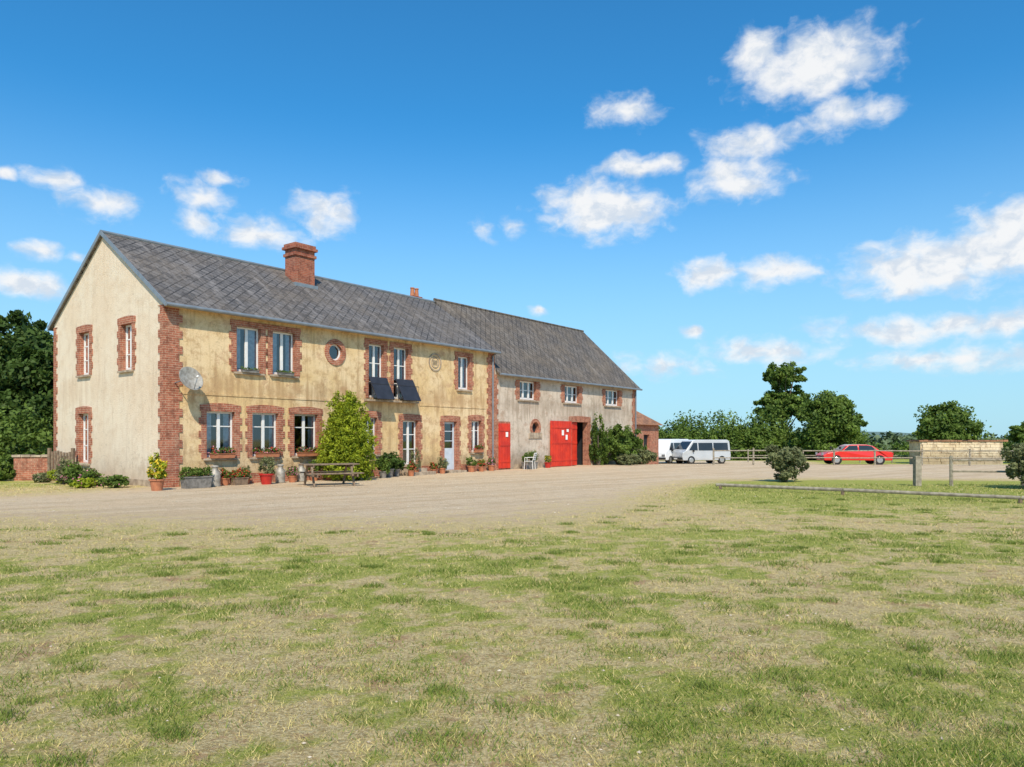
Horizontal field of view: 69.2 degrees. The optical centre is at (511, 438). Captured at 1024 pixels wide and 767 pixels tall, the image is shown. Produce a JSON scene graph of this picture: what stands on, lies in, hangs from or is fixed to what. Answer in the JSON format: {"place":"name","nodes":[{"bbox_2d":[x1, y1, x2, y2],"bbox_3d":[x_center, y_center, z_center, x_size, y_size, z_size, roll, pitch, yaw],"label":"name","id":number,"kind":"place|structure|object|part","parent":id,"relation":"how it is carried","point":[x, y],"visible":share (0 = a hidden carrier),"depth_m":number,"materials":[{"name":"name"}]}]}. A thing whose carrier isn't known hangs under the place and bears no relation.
{"place":"outdoors","nodes":[
{"label":"outdoors","id":0,"kind":"place"},
{"bbox_2d":[0,458,1023,766],"bbox_3d":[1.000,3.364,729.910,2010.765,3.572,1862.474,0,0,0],"label":"ground","id":1,"kind":"structure","parent":0,"point":[348,504],"depth_m":6.86,"materials":[{"name":"green plant"}]},
{"bbox_2d":[0,446,13,473],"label":"garden shrub","id":2,"kind":"object","parent":1,"relation":"on","point":[8,456],"visible":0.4,"depth_m":29.27,"materials":[{"name":"green plant"}]},
{"bbox_2d":[0,457,15,480],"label":"garden shrub","id":3,"kind":"object","parent":1,"relation":"on","point":[5,467],"visible":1,"depth_m":28.18,"materials":[{"name":"green plant"}]},
{"bbox_2d":[0,344,52,454],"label":"broadleaf tree","id":4,"kind":"object","parent":1,"relation":"on","point":[29,371],"visible":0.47,"depth_m":40.28,"materials":[{"name":"green plant"}]},
{"bbox_2d":[0,403,52,454],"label":"hedge","id":5,"kind":"object","parent":1,"relation":"on","point":[32,425],"visible":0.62,"depth_m":35.63,"materials":[{"name":"green plant"}]},
{"bbox_2d":[0,310,52,448],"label":"broadleaf tree","id":6,"kind":"object","parent":1,"relation":"on","point":[29,334],"visible":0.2,"depth_m":44.02,"materials":[{"name":"green plant"}]},
{"bbox_2d":[12,454,53,480],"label":"garden wall","id":7,"kind":"structure","parent":1,"relation":"on","point":[26,467],"depth_m":28.39,"materials":[{"name":"red brick"}]},
{"bbox_2d":[32,471,50,482],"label":"border plant","id":8,"kind":"object","parent":1,"relation":"on","point":[41,477],"visible":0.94,"depth_m":27.04,"materials":[{"name":"green plant"}]},
{"bbox_2d":[47,469,62,483],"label":"border plant","id":9,"kind":"object","parent":1,"relation":"on","point":[50,474],"visible":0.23,"depth_m":26.31,"materials":[{"name":"green plant"}]},
{"bbox_2d":[47,448,74,480],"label":"wooden gate","id":10,"kind":"structure","parent":1,"relation":"on","point":[70,456],"depth_m":28.04,"materials":[{"name":"brown wood"}]},
{"bbox_2d":[53,457,72,484],"bbox_3d":[-15.701,1.168,26.032,0.687,1.078,0.738,0,0,0],"label":"border plant","id":11,"kind":"object","parent":1,"relation":"on","point":[62,464],"visible":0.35,"depth_m":25.92,"materials":[{"name":"green plant"}]},
{"bbox_2d":[62,462,83,484],"bbox_3d":[-14.728,1.189,24.880,0.700,0.950,0.637,0,0,13],"label":"border plant","id":12,"kind":"object","parent":1,"relation":"on","point":[71,474],"visible":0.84,"depth_m":24.76,"materials":[{"name":"green plant"}]},
{"bbox_2d":[60,467,98,479],"bbox_3d":[-15.049,1.317,25.875,1.032,0.778,0.978,0,0,0],"label":"border plant","id":13,"kind":"object","parent":1,"relation":"on","point":[84,470],"visible":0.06,"depth_m":25.90,"materials":[{"name":"green plant"}]},
{"bbox_2d":[69,477,97,487],"bbox_3d":[-13.955,1.463,24.200,0.752,0.421,0.724,0,0,0],"label":"border plant","id":14,"kind":"object","parent":1,"relation":"on","point":[88,482],"visible":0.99,"depth_m":24.02,"materials":[{"name":"green plant"}]},
{"bbox_2d":[78,470,104,486],"bbox_3d":[-14.116,1.348,24.960,0.895,0.664,0.812,0,0,-31],"label":"border plant","id":15,"kind":"object","parent":1,"relation":"on","point":[95,475],"visible":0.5,"depth_m":24.78,"materials":[{"name":"green plant"}]},
{"bbox_2d":[98,474,129,487],"bbox_3d":[-12.943,1.402,24.220,0.839,0.511,0.898,0,0,15],"label":"border plant","id":16,"kind":"object","parent":1,"relation":"on","point":[117,481],"visible":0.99,"depth_m":24.07,"materials":[{"name":"green plant"}]},
{"bbox_2d":[146,452,167,490],"bbox_3d":[-10.938,1.000,22.866,0.629,1.201,0.718,0,0,-23],"label":"potted flowering shrub","id":17,"kind":"object","parent":1,"relation":"on","point":[158,474],"visible":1,"depth_m":22.75,"materials":[{"name":"plant"}]},
{"bbox_2d":[178,465,212,488],"bbox_3d":[-10.254,1.221,24.101,0.518,0.759,1.136,0,0,38],"label":"stone trough","id":18,"kind":"object","parent":1,"relation":"on","point":[190,479],"visible":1,"depth_m":23.98,"materials":[{"name":"grey stone"}]},
{"bbox_2d":[210,465,221,486],"bbox_3d":[-9.973,1.245,24.914,0.360,0.710,0.354,0,0,40],"label":"milk churn","id":19,"kind":"object","parent":1,"relation":"on","point":[216,478],"visible":0.81,"depth_m":24.80,"materials":[{"name":"silver metal"}]},
{"bbox_2d":[219,468,230,485],"bbox_3d":[-9.894,1.297,25.540,0.462,0.606,0.428,0,0,0],"label":"terracotta pot","id":20,"kind":"object","parent":1,"relation":"on","point":[225,478],"visible":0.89,"depth_m":25.43,"materials":[{"name":"orange ceramic"}]},
{"bbox_2d":[230,468,249,484],"bbox_3d":[-9.461,1.290,25.799,0.471,0.619,0.692,0,0,38],"label":"wooden planter","id":21,"kind":"object","parent":1,"relation":"on","point":[239,477],"visible":1,"depth_m":25.69,"materials":[{"name":"brown wood"}]},
{"bbox_2d":[241,465,251,483],"bbox_3d":[-9.389,1.261,26.242,0.421,0.677,0.450,0,0,0],"label":"terracotta pot","id":22,"kind":"object","parent":1,"relation":"on","point":[250,476],"visible":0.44,"depth_m":26.21,"materials":[{"name":"green plant"}]},
{"bbox_2d":[258,456,276,484],"bbox_3d":[-8.594,1.081,26.102,0.748,1.039,0.567,0,0,0],"label":"red pot","id":23,"kind":"object","parent":1,"relation":"on","point":[266,477],"visible":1,"depth_m":25.99,"materials":[{"name":"green plant"}]},
{"bbox_2d":[47,230,500,487],"bbox_3d":[-9.320,-3.250,33.519,9.893,10.500,17.415,0,0,38],"label":"brick trimmed farmhouse","id":24,"kind":"object","parent":1,"relation":"on","point":[156,345],"visible":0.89,"depth_m":28.12,"materials":[{"name":"paint"}]},
{"bbox_2d":[85,327,129,459],"bbox_3d":[-7.635,-1.270,30.497,5.251,5.440,17.085,0,0,59],"label":"window glass","id":25,"kind":"structure","parent":24,"relation":"in","point":[128,328],"depth_m":28.17,"materials":[{"name":"white glass"}]},
{"bbox_2d":[208,446,236,457],"bbox_3d":[-10.065,0.450,25.780,0.257,0.441,1.075,0,0,38],"label":"window box","id":26,"kind":"object","parent":24,"relation":"on","point":[228,453],"visible":1,"depth_m":25.75,"materials":[{"name":"ceramic"}]},
{"bbox_2d":[240,366,260,372],"bbox_3d":[-9.416,-2.489,26.680,0.172,0.218,0.843,0,0,38],"label":"window box","id":27,"kind":"object","parent":24,"relation":"on","point":[245,369],"visible":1,"depth_m":26.65,"materials":[{"name":"grey"}]},
{"bbox_2d":[252,447,281,456],"bbox_3d":[-8.951,0.474,27.240,0.256,0.393,1.240,0,0,38],"label":"window box","id":28,"kind":"object","parent":24,"relation":"on","point":[273,452],"visible":1,"depth_m":27.17,"materials":[{"name":"ceramic"}]},
{"bbox_2d":[83,325,478,469],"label":"windows and doors","id":29,"kind":"structure","parent":24,"relation":"in","point":[219,424],"depth_m":28.49,"materials":[{"name":"white paint"}]},
{"bbox_2d":[276,370,294,375],"bbox_3d":[-8.493,-2.486,27.870,0.197,0.213,0.814,0,0,38],"label":"window box","id":30,"kind":"object","parent":24,"relation":"on","point":[282,372],"visible":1,"depth_m":27.83,"materials":[{"name":"grey"}]},
{"bbox_2d":[295,446,318,455],"bbox_3d":[-7.858,0.468,28.654,0.246,0.404,1.206,0,0,38],"label":"window box","id":31,"kind":"object","parent":24,"relation":"on","point":[310,451],"visible":0.89,"depth_m":28.53,"materials":[{"name":"ceramic"}]},
{"bbox_2d":[473,443,483,451],"bbox_3d":[-1.654,0.438,36.742,0.283,0.464,0.806,0,0,38],"label":"window box","id":32,"kind":"object","parent":24,"relation":"on","point":[478,448],"visible":1,"depth_m":36.68,"materials":[{"name":"ceramic"}]},
{"bbox_2d":[274,464,285,482],"bbox_3d":[-8.429,1.263,27.006,0.342,0.674,0.337,0,0,-40],"label":"milk churn","id":33,"kind":"object","parent":1,"relation":"on","point":[280,474],"visible":0.95,"depth_m":26.89,"materials":[{"name":"silver metal"}]},
{"bbox_2d":[286,466,298,481],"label":"terracotta pot","id":34,"kind":"object","parent":1,"relation":"on","point":[292,476],"visible":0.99,"depth_m":27.19,"materials":[{"name":"orange ceramic"}]},
{"bbox_2d":[296,463,305,481],"bbox_3d":[-7.890,1.263,27.790,0.342,0.674,0.337,0,0,-40],"label":"milk churn","id":35,"kind":"object","parent":1,"relation":"on","point":[300,477],"visible":0.78,"depth_m":27.65,"materials":[{"name":"silver metal"}]},
{"bbox_2d":[308,459,320,480],"bbox_3d":[-7.584,1.188,28.441,0.616,0.825,0.690,0,0,0],"label":"terracotta pot","id":36,"kind":"object","parent":1,"relation":"on","point":[315,462],"visible":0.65,"depth_m":28.33,"materials":[{"name":"green plant"}]},
{"bbox_2d":[295,463,363,486],"bbox_3d":[-6.250,1.225,25.400,1.900,0.750,1.700,0,0,-30],"label":"picnic table","id":37,"kind":"object","parent":1,"relation":"on","point":[315,474],"visible":1,"depth_m":25.28,"materials":[{"name":"brown wood"}]},
{"bbox_2d":[314,390,378,480],"bbox_3d":[-6.363,-0.025,28.630,2.542,3.744,2.468,0,0,0],"label":"golden conifer","id":38,"kind":"object","parent":1,"relation":"on","point":[348,439],"visible":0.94,"depth_m":28.10,"materials":[{"name":"green plant"}]},
{"bbox_2d":[372,457,390,477],"bbox_3d":[-5.316,1.174,30.343,0.799,0.852,0.700,0,0,0],"label":"dark pot","id":39,"kind":"object","parent":1,"relation":"on","point":[385,469],"visible":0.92,"depth_m":30.19,"materials":[{"name":"green plant"}]},
{"bbox_2d":[375,451,398,476],"bbox_3d":[-5.194,1.049,30.912,1.039,1.101,0.942,0,0,0],"label":"dark pot","id":40,"kind":"object","parent":1,"relation":"on","point":[393,460],"visible":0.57,"depth_m":30.81,"materials":[{"name":"green plant"}]},
{"bbox_2d":[392,454,405,475],"bbox_3d":[-4.968,1.102,31.860,0.906,0.996,0.790,0,0,0],"label":"dark pot","id":41,"kind":"object","parent":1,"relation":"on","point":[401,463],"visible":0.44,"depth_m":31.74,"materials":[{"name":"green plant"}]},
{"bbox_2d":[406,461,416,475],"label":"terracotta pot","id":42,"kind":"object","parent":1,"relation":"on","point":[410,467],"visible":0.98,"depth_m":31.79,"materials":[{"name":"orange ceramic"}]},
{"bbox_2d":[411,448,421,471],"bbox_3d":[-4.224,0.969,32.685,0.523,1.262,0.527,0,0,0],"label":"terracotta pot","id":43,"kind":"object","parent":1,"relation":"on","point":[418,464],"visible":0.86,"depth_m":32.61,"materials":[{"name":"green plant"}]},
{"bbox_2d":[429,462,437,470],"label":"terracotta pot","id":44,"kind":"object","parent":1,"relation":"on","point":[434,467],"visible":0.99,"depth_m":33.71,"materials":[{"name":"green plant"}]},
{"bbox_2d":[437,457,448,473],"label":"terracotta pot","id":45,"kind":"object","parent":1,"relation":"on","point":[443,464],"visible":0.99,"depth_m":34.06,"materials":[{"name":"green plant"}]},
{"bbox_2d":[466,457,476,471],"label":"terracotta pot","id":46,"kind":"object","parent":1,"relation":"on","point":[471,467],"visible":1,"depth_m":35.73,"materials":[{"name":"orange ceramic"}]},
{"bbox_2d":[477,459,485,471],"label":"terracotta pot","id":47,"kind":"object","parent":1,"relation":"on","point":[481,464],"visible":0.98,"depth_m":36.27,"materials":[{"name":"orange ceramic"}]},
{"bbox_2d":[486,457,495,470],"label":"terracotta pot","id":48,"kind":"object","parent":1,"relation":"on","point":[491,464],"visible":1,"depth_m":37.04,"materials":[{"name":"orange ceramic"}]},
{"bbox_2d":[8,428,1011,451],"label":"distant treeline","id":49,"kind":"object","parent":1,"relation":"on","point":[886,440],"visible":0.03,"depth_m":195.16,"materials":[{"name":"green plant"}]},
{"bbox_2d":[2,478,1023,766],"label":"gravel stones","id":50,"kind":"object","parent":1,"relation":"on","point":[446,540],"visible":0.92,"depth_m":11.69,"materials":[{"name":"beige stone"}]},
{"bbox_2d":[521,448,538,468],"bbox_3d":[0.949,1.058,39.523,0.531,1.084,1.281,0,0,32],"label":"stone trough","id":51,"kind":"object","parent":1,"relation":"on","point":[528,465],"visible":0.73,"depth_m":39.37,"materials":[{"name":"stone"}]},
{"bbox_2d":[524,453,536,469],"bbox_3d":[0.970,1.159,38.661,0.588,0.885,0.513,0,0,18],"label":"garden chair","id":52,"kind":"object","parent":1,"relation":"on","point":[533,457],"visible":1,"depth_m":38.48,"materials":[{"name":"white paint"}]},
{"bbox_2d":[433,298,642,469],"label":"stone barn","id":53,"kind":"structure","parent":1,"relation":"on","point":[557,387],"depth_m":43.02,"materials":[{"name":"grey stone"}]},
{"bbox_2d":[497,421,510,469],"bbox_3d":[-0.396,0.350,38.502,0.128,2.500,1.080,0,0,38],"label":"side door","id":54,"kind":"structure","parent":53,"relation":"in","point":[503,427],"depth_m":38.39,"materials":[{"name":"red paint"}]},
{"bbox_2d":[550,421,571,466],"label":"barn door leaf","id":55,"kind":"structure","parent":53,"relation":"in","point":[560,431],"depth_m":42.59,"materials":[{"name":"red paint"}]},
{"bbox_2d":[520,381,616,464],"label":"windows","id":56,"kind":"structure","parent":53,"relation":"in","point":[526,388],"depth_m":44.95,"materials":[{"name":"white paint"}]},
{"bbox_2d":[572,422,576,464],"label":"barn door leaf inner","id":57,"kind":"structure","parent":53,"relation":"in","point":[574,424],"depth_m":44.11,"materials":[{"name":"red paint"}]},
{"bbox_2d":[544,455,551,467],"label":"terracotta pot","id":58,"kind":"object","parent":1,"relation":"on","point":[548,462],"visible":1,"depth_m":40.76,"materials":[{"name":"red ceramic"}]},
{"bbox_2d":[588,412,608,464],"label":"climbing shrub","id":59,"kind":"object","parent":1,"relation":"on","point":[599,449],"visible":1,"depth_m":45.10,"materials":[{"name":"green plant"}]},
{"bbox_2d":[603,423,643,464],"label":"climbing shrub","id":60,"kind":"object","parent":1,"relation":"on","point":[624,441],"visible":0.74,"depth_m":45.73,"materials":[{"name":"green plant"}]},
{"bbox_2d":[616,453,641,464],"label":"shrub","id":61,"kind":"object","parent":1,"relation":"on","point":[624,459],"visible":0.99,"depth_m":44.88,"materials":[{"name":"green plant"}]},
{"bbox_2d":[630,435,646,457],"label":"climbing shrub","id":62,"kind":"object","parent":1,"relation":"on","point":[644,448],"visible":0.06,"depth_m":48.50,"materials":[{"name":"green plant"}]},
{"bbox_2d":[629,448,657,463],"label":"shrub","id":63,"kind":"object","parent":1,"relation":"on","point":[645,455],"visible":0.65,"depth_m":47.52,"materials":[{"name":"green plant"}]},
{"bbox_2d":[637,411,661,463],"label":"brick outbuilding","id":64,"kind":"structure","parent":1,"relation":"on","point":[649,428],"depth_m":55.16,"materials":[{"name":"brick"}]},
{"bbox_2d":[659,439,687,463],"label":"white van","id":65,"kind":"object","parent":1,"relation":"on","point":[667,447],"visible":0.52,"depth_m":60.92,"materials":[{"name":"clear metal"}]},
{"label":"windows","id":66,"kind":"part","parent":65,"relation":"part of","materials":[{"name":"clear glass"}]},
{"bbox_2d":[672,440,730,463],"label":"camper van","id":67,"kind":"object","parent":1,"relation":"on","point":[690,451],"visible":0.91,"depth_m":60.21,"materials":[{"name":"silver metal"}]},
{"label":"windows","id":68,"kind":"part","parent":67,"relation":"part of","materials":[{"name":"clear glass"}]},
{"bbox_2d":[659,400,870,459],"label":"background trees","id":69,"kind":"object","parent":1,"relation":"on","point":[756,435],"visible":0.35,"depth_m":83.79,"materials":[{"name":"green plant"}]},
{"bbox_2d":[753,361,810,429],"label":"oak tree","id":70,"kind":"object","parent":1,"relation":"on","point":[781,378],"visible":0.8,"depth_m":88.86,"materials":[{"name":"green plant"}]},
{"bbox_2d":[764,444,809,481],"bbox_3d":[10.204,0.932,27.558,1.601,1.532,1.527,0,0,-42],"label":"lavender bush","id":71,"kind":"object","parent":1,"relation":"on","point":[786,462],"visible":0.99,"depth_m":27.25,"materials":[{"name":"green plant"}]},
{"bbox_2d":[790,390,868,456],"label":"round tree","id":72,"kind":"object","parent":1,"relation":"on","point":[829,418],"visible":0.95,"depth_m":77.16,"materials":[{"name":"green plant"}]},
{"bbox_2d":[815,444,893,464],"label":"red car","id":73,"kind":"object","parent":1,"relation":"on","point":[880,461],"visible":0.8,"depth_m":46.84,"materials":[{"name":"metal"}]},
{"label":"windows","id":74,"kind":"part","parent":73,"relation":"part of","materials":[{"name":"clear glass"}]},
{"bbox_2d":[713,448,1013,465],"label":"paddock fence","id":75,"kind":"object","parent":1,"relation":"on","point":[874,457],"visible":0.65,"depth_m":44.95,"materials":[{"name":"grey wood"}]},
{"bbox_2d":[716,483,1023,503],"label":"wooden rail","id":76,"kind":"object","parent":1,"relation":"on","point":[844,490],"visible":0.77,"depth_m":20.55,"materials":[{"name":"grey wood"}]},
{"bbox_2d":[747,449,1005,462],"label":"paddock fence","id":77,"kind":"object","parent":1,"relation":"on","point":[748,455],"visible":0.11,"depth_m":65.03,"materials":[{"name":"grey wood"}]},
{"bbox_2d":[912,456,921,485],"bbox_3d":[13.700,1.190,25.100,0.220,1.220,0.220,0,0,0],"label":"fence post","id":78,"kind":"object","parent":1,"relation":"on","point":[917,470],"visible":0.74,"depth_m":25.00,"materials":[{"name":"grey wood"}]},
{"bbox_2d":[871,438,1010,458],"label":"hedgerow","id":79,"kind":"object","parent":1,"relation":"on","point":[903,446],"visible":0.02,"depth_m":107.07,"materials":[{"name":"green plant"}]},
{"bbox_2d":[911,400,991,439],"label":"round tree","id":80,"kind":"object","parent":1,"relation":"on","point":[955,422],"visible":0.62,"depth_m":58.70,"materials":[{"name":"green plant"}]},
{"bbox_2d":[906,440,1007,463],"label":"stone wall","id":81,"kind":"structure","parent":1,"relation":"on","point":[957,445],"depth_m":52.11,"materials":[{"name":"stone"}]},
{"bbox_2d":[949,456,1023,485],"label":"paddock fence","id":82,"kind":"object","parent":1,"relation":"on","point":[951,460],"visible":0.63,"depth_m":24.96,"materials":[{"name":"grey wood"}]},
{"bbox_2d":[999,442,1023,487],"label":"lavender bush","id":83,"kind":"object","parent":1,"relation":"on","point":[1016,464],"visible":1,"depth_m":23.53,"materials":[{"name":"green plant"}]},
{"bbox_2d":[1001,421,1023,453],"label":"round tree","id":84,"kind":"object","parent":1,"relation":"on","point":[1016,433],"visible":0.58,"depth_m":61.97,"materials":[{"name":"green plant"}]},
{"bbox_2d":[0,483,1023,766],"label":"grass","id":85,"kind":"structure","parent":0,"point":[176,731],"depth_m":5.77,"materials":[{"name":"green plant"}]},
{"bbox_2d":[0,0,1023,437],"label":"sky","id":86,"kind":"structure","parent":0,"point":[713,193],"materials":[{"name":"blue"}]},
{"bbox_2d":[700,431,982,438],"bbox_3d":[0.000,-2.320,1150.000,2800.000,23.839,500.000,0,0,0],"label":"hills","id":87,"kind":"structure","parent":0,"point":[876,433],"depth_m":1071.69,"materials":[{"name":"green plant"}]}
]}

